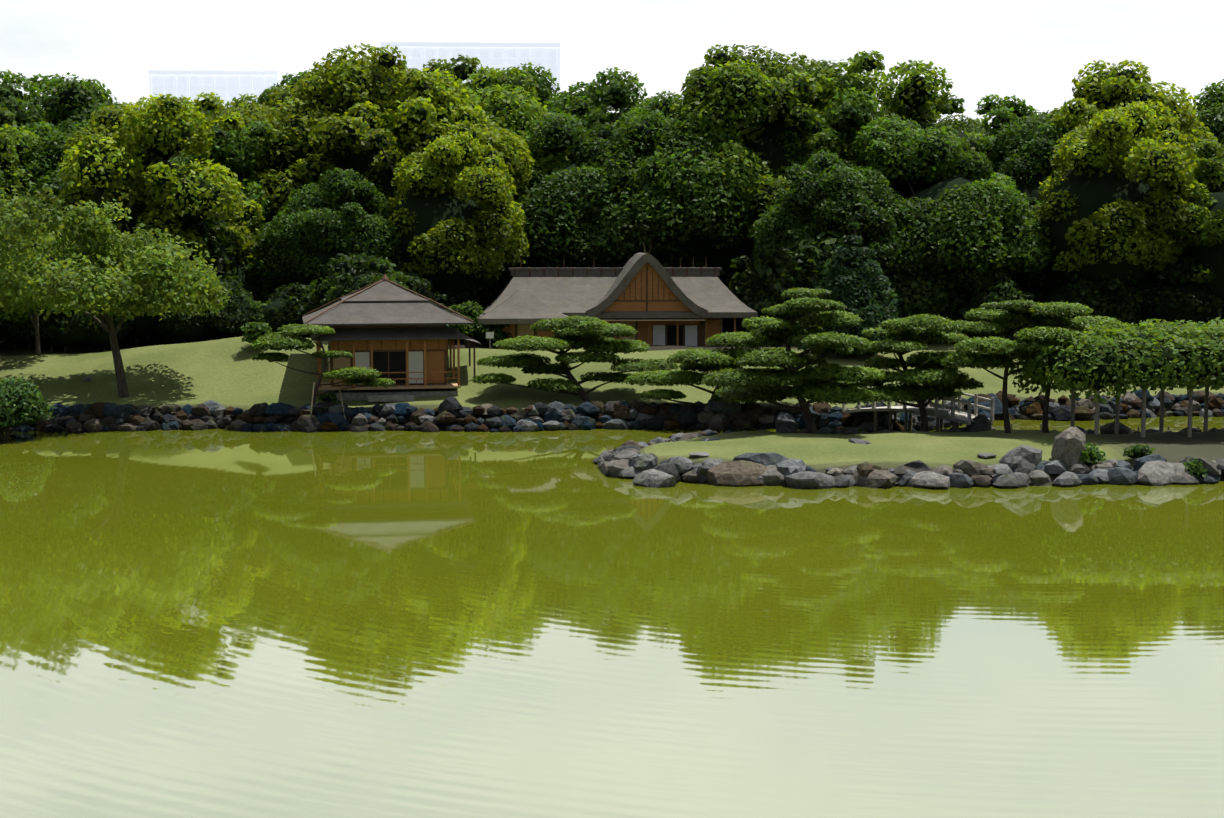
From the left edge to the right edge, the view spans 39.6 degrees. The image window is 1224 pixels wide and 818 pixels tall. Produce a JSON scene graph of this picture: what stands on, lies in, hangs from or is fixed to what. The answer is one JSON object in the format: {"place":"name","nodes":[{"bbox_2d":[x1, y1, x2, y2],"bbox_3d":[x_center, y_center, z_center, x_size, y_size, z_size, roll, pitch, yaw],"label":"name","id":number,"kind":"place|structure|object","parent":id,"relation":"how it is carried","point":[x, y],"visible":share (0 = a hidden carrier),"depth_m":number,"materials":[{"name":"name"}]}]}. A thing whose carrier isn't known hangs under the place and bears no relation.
{"place":"outdoors","nodes":[
{"label":"outdoors","id":0,"kind":"place"},
{"bbox_2d":[0,416,1223,817],"bbox_3d":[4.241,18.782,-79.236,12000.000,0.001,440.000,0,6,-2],"label":"pond water","id":1,"kind":"structure","parent":0,"point":[220,622],"depth_m":44.93,"materials":[{"name":"liquid"}]},
{"bbox_2d":[0,325,1223,481],"bbox_3d":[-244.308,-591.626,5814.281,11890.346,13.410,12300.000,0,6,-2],"label":"terrain","id":2,"kind":"structure","parent":0,"point":[227,372],"depth_m":97.92,"materials":[{"name":"plant"}]},
{"bbox_2d":[0,166,7,229],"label":"forest tree","id":3,"kind":"object","parent":2,"relation":"on","point":[2,180],"visible":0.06,"depth_m":115.07,"materials":[{"name":"green plant"}]},
{"bbox_2d":[0,260,23,341],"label":"understory tree","id":4,"kind":"object","parent":2,"relation":"on","point":[5,324],"visible":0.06,"depth_m":107.32,"materials":[{"name":"green plant"}]},
{"bbox_2d":[0,253,31,321],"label":"lawn tree","id":5,"kind":"object","parent":2,"relation":"on","point":[4,313],"visible":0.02,"depth_m":97.58,"materials":[{"name":"green plant"}]},
{"bbox_2d":[0,107,44,219],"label":"forest tree","id":6,"kind":"object","parent":2,"relation":"on","point":[12,147],"visible":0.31,"depth_m":123.07,"materials":[{"name":"green plant"}]},
{"bbox_2d":[0,376,54,439],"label":"shrub","id":7,"kind":"object","parent":2,"relation":"on","point":[20,405],"visible":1,"depth_m":87.41,"materials":[{"name":"green plant"}]},
{"bbox_2d":[8,308,63,351],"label":"understory tree","id":8,"kind":"object","parent":2,"relation":"on","point":[21,328],"visible":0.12,"depth_m":106.73,"materials":[{"name":"green plant"}]},
{"bbox_2d":[3,250,101,355],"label":"lawn tree","id":9,"kind":"object","parent":2,"relation":"on","point":[35,323],"depth_m":105.11,"materials":[{"name":"green plant"}]},
{"bbox_2d":[17,307,101,352],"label":"understory tree","id":10,"kind":"object","parent":2,"relation":"on","point":[74,328],"visible":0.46,"depth_m":106.54,"materials":[{"name":"green plant"}]},
{"bbox_2d":[0,69,122,176],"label":"forest tree","id":11,"kind":"object","parent":2,"relation":"on","point":[74,93],"visible":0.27,"depth_m":132.94,"materials":[{"name":"green plant"}]},
{"bbox_2d":[5,119,182,232],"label":"forest tree","id":12,"kind":"object","parent":2,"relation":"on","point":[45,170],"visible":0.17,"depth_m":124.35,"materials":[{"name":"green plant"}]},
{"bbox_2d":[51,104,138,136],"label":"forest tree","id":13,"kind":"object","parent":2,"relation":"on","point":[62,126],"visible":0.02,"depth_m":131.39,"materials":[{"name":"green plant"}]},
{"bbox_2d":[85,308,134,350],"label":"understory tree","id":14,"kind":"object","parent":2,"relation":"on","point":[100,338],"visible":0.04,"depth_m":108.33,"materials":[{"name":"green plant"}]},
{"bbox_2d":[0,185,230,397],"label":"lawn tree","id":15,"kind":"object","parent":2,"relation":"on","point":[136,276],"visible":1,"depth_m":93.44,"materials":[{"name":"green plant"}]},
{"bbox_2d":[108,254,159,346],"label":"understory tree","id":16,"kind":"object","parent":2,"relation":"on","point":[144,324],"visible":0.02,"depth_m":110.00,"materials":[{"name":"green plant"}]},
{"bbox_2d":[55,92,266,342],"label":"forest tree","id":17,"kind":"object","parent":2,"relation":"on","point":[125,164],"visible":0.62,"depth_m":110.76,"materials":[{"name":"green plant"}]},
{"bbox_2d":[153,308,187,343],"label":"shrub","id":18,"kind":"object","parent":2,"relation":"on","point":[169,335],"depth_m":110.38,"materials":[{"name":"green plant"}]},
{"bbox_2d":[108,212,262,342],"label":"understory tree","id":19,"kind":"object","parent":2,"relation":"on","point":[223,255],"visible":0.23,"depth_m":113.29,"materials":[{"name":"green plant"}]},
{"bbox_2d":[154,306,217,341],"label":"shrub","id":20,"kind":"object","parent":2,"relation":"on","point":[186,327],"visible":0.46,"depth_m":108.37,"materials":[{"name":"green plant"}]},
{"bbox_2d":[149,53,288,106],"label":"building","id":21,"kind":"structure","parent":2,"relation":"on","point":[231,80],"depth_m":508.29,"materials":[{"name":"concrete"}]},
{"bbox_2d":[206,276,252,338],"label":"shrub","id":22,"kind":"object","parent":2,"relation":"on","point":[219,334],"visible":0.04,"depth_m":111.54,"materials":[{"name":"green plant"}]},
{"bbox_2d":[205,281,262,336],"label":"shrub","id":23,"kind":"object","parent":2,"relation":"on","point":[234,315],"visible":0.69,"depth_m":107.95,"materials":[{"name":"green plant"}]},
{"bbox_2d":[168,120,303,265],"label":"forest tree","id":24,"kind":"object","parent":2,"relation":"on","point":[230,151],"visible":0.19,"depth_m":121.10,"materials":[{"name":"green plant"}]},
{"bbox_2d":[209,93,263,120],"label":"tree","id":25,"kind":"object","parent":2,"relation":"on","point":[247,98],"depth_m":157.04,"materials":[{"name":"green plant"}]},
{"bbox_2d":[218,261,282,336],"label":"understory tree","id":26,"kind":"object","parent":2,"relation":"on","point":[255,289],"visible":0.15,"depth_m":115.42,"materials":[{"name":"green plant"}]},
{"bbox_2d":[240,322,272,349],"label":"shrub","id":27,"kind":"object","parent":2,"relation":"on","point":[254,331],"visible":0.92,"depth_m":102.65,"materials":[{"name":"green plant"}]},
{"bbox_2d":[250,299,271,322],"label":"shrub","id":28,"kind":"object","parent":2,"relation":"on","point":[259,305],"visible":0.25,"depth_m":108.75,"materials":[{"name":"green plant"}]},
{"bbox_2d":[254,272,301,303],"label":"understory tree","id":29,"kind":"object","parent":2,"relation":"on","point":[266,297],"depth_m":114.68,"materials":[{"name":"green plant"}]},
{"bbox_2d":[257,70,310,113],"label":"tree","id":30,"kind":"object","parent":2,"relation":"on","point":[289,78],"depth_m":150.67,"materials":[{"name":"green plant"}]},
{"bbox_2d":[260,283,310,334],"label":"shrub","id":31,"kind":"object","parent":2,"relation":"on","point":[286,308],"visible":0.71,"depth_m":108.32,"materials":[{"name":"green plant"}]},
{"bbox_2d":[299,284,337,323],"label":"shrub","id":32,"kind":"object","parent":2,"relation":"on","point":[315,303],"visible":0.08,"depth_m":108.17,"materials":[{"name":"green plant"}]},
{"bbox_2d":[251,324,394,403],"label":"shore pine","id":33,"kind":"object","parent":2,"relation":"on","point":[293,339],"visible":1,"depth_m":93.04,"materials":[{"name":"green plant"}]},
{"bbox_2d":[252,168,403,286],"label":"forest tree","id":34,"kind":"object","parent":2,"relation":"on","point":[306,238],"visible":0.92,"depth_m":114.38,"materials":[{"name":"green plant"}]},
{"bbox_2d":[318,392,340,403],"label":"shrub","id":35,"kind":"object","parent":2,"relation":"on","point":[328,397],"visible":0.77,"depth_m":93.90,"materials":[{"name":"green plant"}]},
{"bbox_2d":[205,42,469,230],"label":"forest tree","id":36,"kind":"object","parent":2,"relation":"on","point":[284,176],"visible":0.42,"depth_m":124.03,"materials":[{"name":"green plant"}]},
{"bbox_2d":[302,255,403,301],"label":"understory tree","id":37,"kind":"object","parent":2,"relation":"on","point":[371,256],"depth_m":112.17,"materials":[{"name":"green plant"}]},
{"bbox_2d":[307,252,419,311],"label":"understory tree","id":38,"kind":"object","parent":2,"relation":"on","point":[351,279],"visible":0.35,"depth_m":107.08,"materials":[{"name":"green plant"}]},
{"bbox_2d":[325,260,402,287],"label":"understory tree","id":39,"kind":"object","parent":2,"relation":"on","point":[338,283],"visible":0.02,"depth_m":110.86,"materials":[{"name":"green plant"}]},
{"bbox_2d":[302,274,479,401],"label":"tea house","id":40,"kind":"structure","parent":2,"relation":"on","point":[399,335],"depth_m":96.79,"materials":[{"name":"brown wood"}]},
{"bbox_2d":[354,228,434,299],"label":"understory tree","id":41,"kind":"object","parent":2,"relation":"on","point":[397,267],"visible":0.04,"depth_m":114.65,"materials":[{"name":"green plant"}]},
{"bbox_2d":[299,79,538,284],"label":"forest tree","id":42,"kind":"object","parent":2,"relation":"on","point":[343,134],"visible":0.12,"depth_m":122.33,"materials":[{"name":"green plant"}]},
{"bbox_2d":[402,277,446,308],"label":"shrub","id":43,"kind":"object","parent":2,"relation":"on","point":[423,283],"visible":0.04,"depth_m":112.21,"materials":[{"name":"green plant"}]},
{"bbox_2d":[433,293,478,311],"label":"shrub","id":44,"kind":"object","parent":2,"relation":"on","point":[451,301],"visible":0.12,"depth_m":117.24,"materials":[{"name":"green plant"}]},
{"bbox_2d":[383,132,529,297],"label":"forest tree","id":45,"kind":"object","parent":2,"relation":"on","point":[453,239],"visible":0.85,"depth_m":116.04,"materials":[{"name":"green plant"}]},
{"bbox_2d":[433,278,495,310],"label":"understory tree","id":46,"kind":"object","parent":2,"relation":"on","point":[479,293],"visible":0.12,"depth_m":119.60,"materials":[{"name":"green plant"}]},
{"bbox_2d":[445,300,489,347],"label":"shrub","id":47,"kind":"object","parent":2,"relation":"on","point":[469,311],"visible":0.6,"depth_m":110.47,"materials":[{"name":"green plant"}]},
{"bbox_2d":[380,19,559,96],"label":"building","id":48,"kind":"structure","parent":2,"relation":"on","point":[501,51],"depth_m":470.74,"materials":[{"name":"concrete"}]},
{"bbox_2d":[422,54,556,111],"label":"tree","id":49,"kind":"object","parent":2,"relation":"on","point":[464,68],"depth_m":152.18,"materials":[{"name":"green plant"}]},
{"bbox_2d":[475,324,512,348],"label":"tree","id":50,"kind":"object","parent":2,"relation":"on","point":[499,334],"visible":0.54,"depth_m":111.35,"materials":[{"name":"green plant"}]},
{"bbox_2d":[478,265,517,311],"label":"understory tree","id":51,"kind":"object","parent":2,"relation":"on","point":[502,282],"visible":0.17,"depth_m":124.87,"materials":[{"name":"green plant"}]},
{"bbox_2d":[453,66,576,188],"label":"forest tree","id":52,"kind":"object","parent":2,"relation":"on","point":[508,101],"visible":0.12,"depth_m":132.26,"materials":[{"name":"green plant"}]},
{"bbox_2d":[507,62,617,121],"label":"tree","id":53,"kind":"object","parent":2,"relation":"on","point":[554,102],"visible":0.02,"depth_m":153.56,"materials":[{"name":"green plant"}]},
{"bbox_2d":[513,153,625,267],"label":"forest tree","id":54,"kind":"object","parent":2,"relation":"on","point":[578,257],"visible":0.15,"depth_m":124.27,"materials":[{"name":"green plant"}]},
{"bbox_2d":[471,315,678,401],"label":"pine tree","id":55,"kind":"object","parent":2,"relation":"on","point":[587,333],"visible":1,"depth_m":95.69,"materials":[{"name":"green plant"}]},
{"bbox_2d":[502,112,653,267],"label":"forest tree","id":56,"kind":"object","parent":2,"relation":"on","point":[588,185],"visible":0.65,"depth_m":123.69,"materials":[{"name":"green plant"}]},
{"bbox_2d":[537,67,667,160],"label":"forest tree","id":57,"kind":"object","parent":2,"relation":"on","point":[615,92],"visible":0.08,"depth_m":136.41,"materials":[{"name":"green plant"}]},
{"bbox_2d":[4,389,1223,432],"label":"shore rocks","id":58,"kind":"object","parent":2,"relation":"on","point":[557,416],"depth_m":92.92,"materials":[{"name":"stone"}]},
{"bbox_2d":[478,244,757,348],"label":"tea house","id":59,"kind":"structure","parent":2,"relation":"on","point":[650,299],"depth_m":115.11,"materials":[{"name":"brown wood"}]},
{"bbox_2d":[82,377,1223,488],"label":"shoreline rocks","id":60,"kind":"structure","parent":2,"relation":"on","point":[1022,466],"depth_m":72.64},
{"bbox_2d":[842,387,994,431],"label":"wooden bridge","id":61,"kind":"structure","parent":60,"relation":"on","point":[962,416],"depth_m":87.86,"materials":[{"name":"grey wood"}]},
{"bbox_2d":[858,313,983,430],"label":"island pine","id":62,"kind":"object","parent":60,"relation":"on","point":[929,377],"visible":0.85,"depth_m":84.68,"materials":[{"name":"green plant"}]},
{"bbox_2d":[1079,442,1105,465],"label":"shrub","id":63,"kind":"object","parent":60,"relation":"on","point":[1091,454],"visible":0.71,"depth_m":73.33,"materials":[{"name":"green plant"}]},
{"bbox_2d":[1123,444,1154,458],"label":"shrub","id":64,"kind":"object","parent":60,"relation":"on","point":[1138,451],"visible":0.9,"depth_m":74.33,"materials":[{"name":"green plant"}]},
{"bbox_2d":[1183,458,1207,477],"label":"shrub","id":65,"kind":"object","parent":60,"relation":"on","point":[1193,467],"visible":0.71,"depth_m":72.68,"materials":[{"name":"green plant"}]},
{"bbox_2d":[590,91,776,267],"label":"forest tree","id":66,"kind":"object","parent":2,"relation":"on","point":[678,202],"visible":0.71,"depth_m":123.40,"materials":[{"name":"green plant"}]},
{"bbox_2d":[624,332,803,404],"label":"shore pine","id":67,"kind":"object","parent":2,"relation":"on","point":[703,361],"visible":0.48,"depth_m":92.88,"materials":[{"name":"green plant"}]},
{"bbox_2d":[696,262,739,325],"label":"understory tree","id":68,"kind":"object","parent":2,"relation":"on","point":[728,273],"visible":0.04,"depth_m":126.25,"materials":[{"name":"green plant"}]},
{"bbox_2d":[649,103,860,332],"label":"forest tree","id":69,"kind":"object","parent":2,"relation":"on","point":[763,198],"visible":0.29,"depth_m":124.69,"materials":[{"name":"green plant"}]},
{"bbox_2d":[655,44,860,212],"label":"forest tree","id":70,"kind":"object","parent":2,"relation":"on","point":[745,86],"visible":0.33,"depth_m":127.53,"materials":[{"name":"green plant"}]},
{"bbox_2d":[728,235,788,339],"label":"understory tree","id":71,"kind":"object","parent":2,"relation":"on","point":[751,278],"visible":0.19,"depth_m":119.02,"materials":[{"name":"green plant"}]},
{"bbox_2d":[732,281,792,343],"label":"understory tree","id":72,"kind":"object","parent":2,"relation":"on","point":[767,300],"visible":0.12,"depth_m":117.28,"materials":[{"name":"green plant"}]},
{"bbox_2d":[701,287,885,433],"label":"island pine","id":73,"kind":"object","parent":2,"relation":"on","point":[827,383],"visible":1,"depth_m":82.53,"materials":[{"name":"green plant"}]},
{"bbox_2d":[768,218,908,321],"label":"understory tree","id":74,"kind":"object","parent":2,"relation":"on","point":[808,272],"visible":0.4,"depth_m":114.93,"materials":[{"name":"green plant"}]},
{"bbox_2d":[751,149,927,283],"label":"forest tree","id":75,"kind":"object","parent":2,"relation":"on","point":[840,202],"visible":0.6,"depth_m":116.37,"materials":[{"name":"green plant"}]},
{"bbox_2d":[486,332,1202,430],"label":"garden fence and signs","id":76,"kind":"object","parent":2,"relation":"on","point":[489,335],"visible":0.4,"depth_m":88.49,"materials":[{"name":"brown wood"}]},
{"bbox_2d":[798,222,901,356],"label":"conifer tree","id":77,"kind":"object","parent":2,"relation":"on","point":[854,286],"visible":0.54,"depth_m":103.82,"materials":[{"name":"green plant"}]},
{"bbox_2d":[773,87,953,200],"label":"forest tree","id":78,"kind":"object","parent":2,"relation":"on","point":[853,110],"visible":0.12,"depth_m":125.98,"materials":[{"name":"green plant"}]},
{"bbox_2d":[871,275,906,317],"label":"understory tree","id":79,"kind":"object","parent":2,"relation":"on","point":[894,288],"visible":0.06,"depth_m":114.54,"materials":[{"name":"green plant"}]},
{"bbox_2d":[810,50,996,162],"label":"forest tree","id":80,"kind":"object","parent":2,"relation":"on","point":[913,97],"visible":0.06,"depth_m":133.84,"materials":[{"name":"green plant"}]},
{"bbox_2d":[891,269,950,321],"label":"understory tree","id":81,"kind":"object","parent":2,"relation":"on","point":[929,289],"visible":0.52,"depth_m":114.76,"materials":[{"name":"green plant"}]},
{"bbox_2d":[890,273,960,337],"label":"understory tree","id":82,"kind":"object","parent":2,"relation":"on","point":[919,302],"visible":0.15,"depth_m":114.45,"materials":[{"name":"green plant"}]},
{"bbox_2d":[863,126,1055,287],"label":"forest tree","id":83,"kind":"object","parent":2,"relation":"on","point":[971,217],"visible":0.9,"depth_m":116.02,"materials":[{"name":"green plant"}]},
{"bbox_2d":[932,114,990,136],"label":"forest tree","id":84,"kind":"object","parent":2,"relation":"on","point":[969,125],"depth_m":166.95,"materials":[{"name":"green plant"}]},
{"bbox_2d":[907,257,1016,295],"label":"understory tree","id":85,"kind":"object","parent":2,"relation":"on","point":[938,272],"depth_m":116.00,"materials":[{"name":"green plant"}]},
{"bbox_2d":[937,267,1019,338],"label":"understory tree","id":86,"kind":"object","parent":2,"relation":"on","point":[963,297],"visible":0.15,"depth_m":116.29,"materials":[{"name":"green plant"}]},
{"bbox_2d":[925,93,1048,151],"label":"forest tree","id":87,"kind":"object","parent":2,"relation":"on","point":[1008,110],"visible":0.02,"depth_m":140.08,"materials":[{"name":"green plant"}]},
{"bbox_2d":[957,268,1034,338],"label":"understory tree","id":88,"kind":"object","parent":2,"relation":"on","point":[1000,283],"visible":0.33,"depth_m":114.54,"materials":[{"name":"green plant"}]},
{"bbox_2d":[937,300,1072,432],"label":"pine tree","id":89,"kind":"object","parent":2,"relation":"on","point":[1009,315],"visible":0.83,"depth_m":82.78,"materials":[{"name":"green plant"}]},
{"bbox_2d":[975,109,1087,225],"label":"forest tree","id":90,"kind":"object","parent":2,"relation":"on","point":[1024,158],"visible":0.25,"depth_m":127.88,"materials":[{"name":"green plant"}]},
{"bbox_2d":[1015,266,1054,304],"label":"understory tree","id":91,"kind":"object","parent":2,"relation":"on","point":[1031,281],"visible":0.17,"depth_m":118.52,"materials":[{"name":"green plant"}]},
{"bbox_2d":[983,302,1124,432],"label":"pine tree","id":92,"kind":"object","parent":2,"relation":"on","point":[1052,310],"visible":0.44,"depth_m":82.00,"materials":[{"name":"green plant"}]},
{"bbox_2d":[1036,272,1120,318],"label":"understory tree","id":93,"kind":"object","parent":2,"relation":"on","point":[1082,293],"visible":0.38,"depth_m":115.54,"materials":[{"name":"green plant"}]},
{"bbox_2d":[1052,272,1153,310],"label":"understory tree","id":94,"kind":"object","parent":2,"relation":"on","point":[1112,294],"visible":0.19,"depth_m":116.33,"materials":[{"name":"green plant"}]},
{"bbox_2d":[1070,275,1147,325],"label":"understory tree","id":95,"kind":"object","parent":2,"relation":"on","point":[1128,309],"visible":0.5,"depth_m":115.19,"materials":[{"name":"green plant"}]},
{"bbox_2d":[1009,317,1223,436],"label":"trellis wisteria","id":96,"kind":"object","parent":2,"relation":"on","point":[1189,355],"visible":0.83,"depth_m":79.80,"materials":[{"name":"green plant"}]},
{"bbox_2d":[1030,102,1208,286],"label":"forest tree","id":97,"kind":"object","parent":2,"relation":"on","point":[1106,207],"visible":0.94,"depth_m":114.87,"materials":[{"name":"green plant"}]},
{"bbox_2d":[1023,58,1223,159],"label":"forest tree","id":98,"kind":"object","parent":2,"relation":"on","point":[1112,87],"visible":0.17,"depth_m":130.19,"materials":[{"name":"green plant"}]},
{"bbox_2d":[1038,97,1223,181],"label":"forest tree","id":99,"kind":"object","parent":2,"relation":"on","point":[1079,108],"visible":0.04,"depth_m":127.63,"materials":[{"name":"green plant"}]},
{"bbox_2d":[1135,256,1223,326],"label":"understory tree","id":100,"kind":"object","parent":2,"relation":"on","point":[1174,295],"visible":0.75,"depth_m":115.63,"materials":[{"name":"green plant"}]},
{"bbox_2d":[1147,138,1223,308],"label":"forest tree","id":101,"kind":"object","parent":2,"relation":"on","point":[1202,231],"visible":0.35,"depth_m":115.38,"materials":[{"name":"green plant"}]},
{"bbox_2d":[1179,79,1223,150],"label":"forest tree","id":102,"kind":"object","parent":2,"relation":"on","point":[1212,105],"visible":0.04,"depth_m":138.87,"materials":[{"name":"green plant"}]},
{"bbox_2d":[0,0,1223,131],"label":"sky","id":103,"kind":"structure","parent":0,"point":[1032,51],"materials":[{"name":"white"}]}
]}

